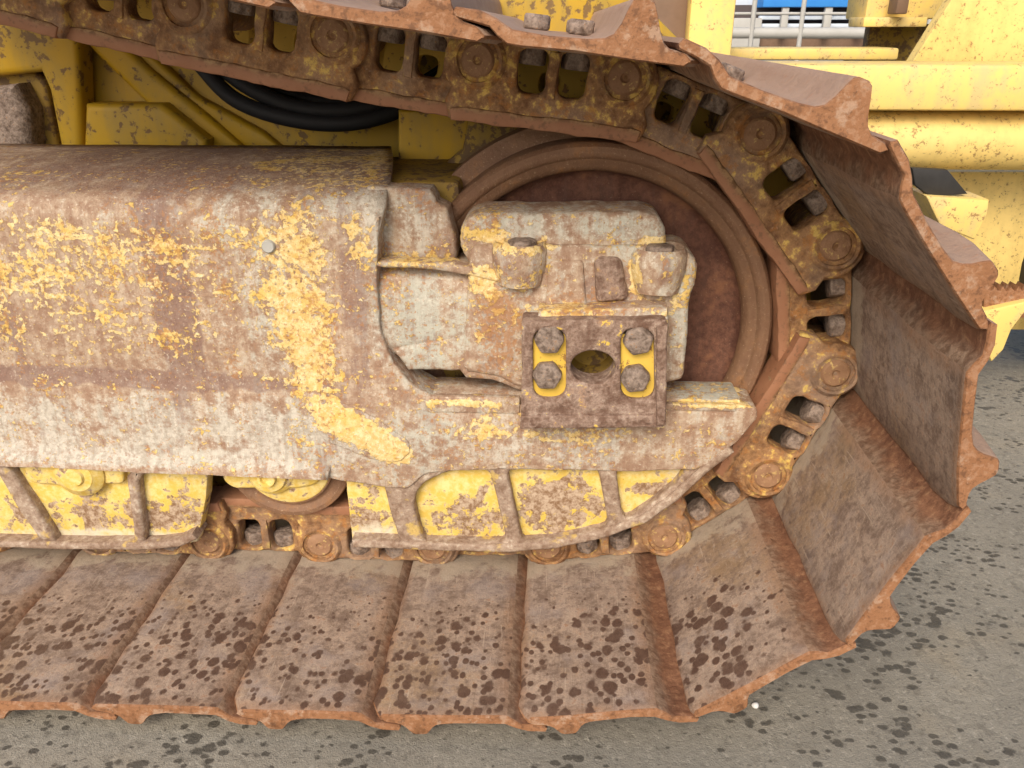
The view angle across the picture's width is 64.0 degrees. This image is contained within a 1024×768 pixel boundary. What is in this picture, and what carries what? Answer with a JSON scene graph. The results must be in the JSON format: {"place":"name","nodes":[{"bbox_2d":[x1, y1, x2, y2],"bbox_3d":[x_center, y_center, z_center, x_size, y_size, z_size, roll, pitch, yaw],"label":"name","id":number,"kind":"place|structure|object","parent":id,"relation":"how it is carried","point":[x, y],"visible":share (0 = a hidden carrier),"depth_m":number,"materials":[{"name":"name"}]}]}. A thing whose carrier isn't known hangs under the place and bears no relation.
{"place":"outdoors","nodes":[
{"label":"outdoors","id":0,"kind":"place"},
{"bbox_2d":[0,60,1023,767],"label":"ground","id":1,"kind":"structure","parent":0,"point":[932,676],"depth_m":1.03,"materials":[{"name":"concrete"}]},
{"bbox_2d":[0,0,998,733],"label":"bulldozer","id":2,"kind":"object","parent":1,"relation":"on","point":[426,366],"visible":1,"depth_m":1.07,"materials":[{"name":"yellow paint"}]},
{"bbox_2d":[752,702,758,708],"bbox_3d":[0.313,0.413,1.053,0.010,0.007,0.009,1,24,3],"label":"pebble","id":3,"kind":"object","parent":1,"relation":"on","point":[755,705],"visible":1,"depth_m":1.05,"materials":[{"name":"white stone"}]},
{"bbox_2d":[731,0,862,60],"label":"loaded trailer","id":4,"kind":"object","parent":1,"relation":"on","point":[795,6],"visible":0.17,"depth_m":7.39,"materials":[{"name":"white metal"}]},
{"bbox_2d":[732,0,931,60],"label":"pipe fence","id":5,"kind":"object","parent":1,"relation":"on","point":[752,32],"visible":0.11,"depth_m":4.74,"materials":[{"name":"white metal"}]},
{"bbox_2d":[653,0,1023,360],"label":"parked machine","id":6,"kind":"object","parent":1,"relation":"on","point":[946,109],"visible":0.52,"depth_m":1.79,"materials":[{"name":"yellow paint"}]}
]}

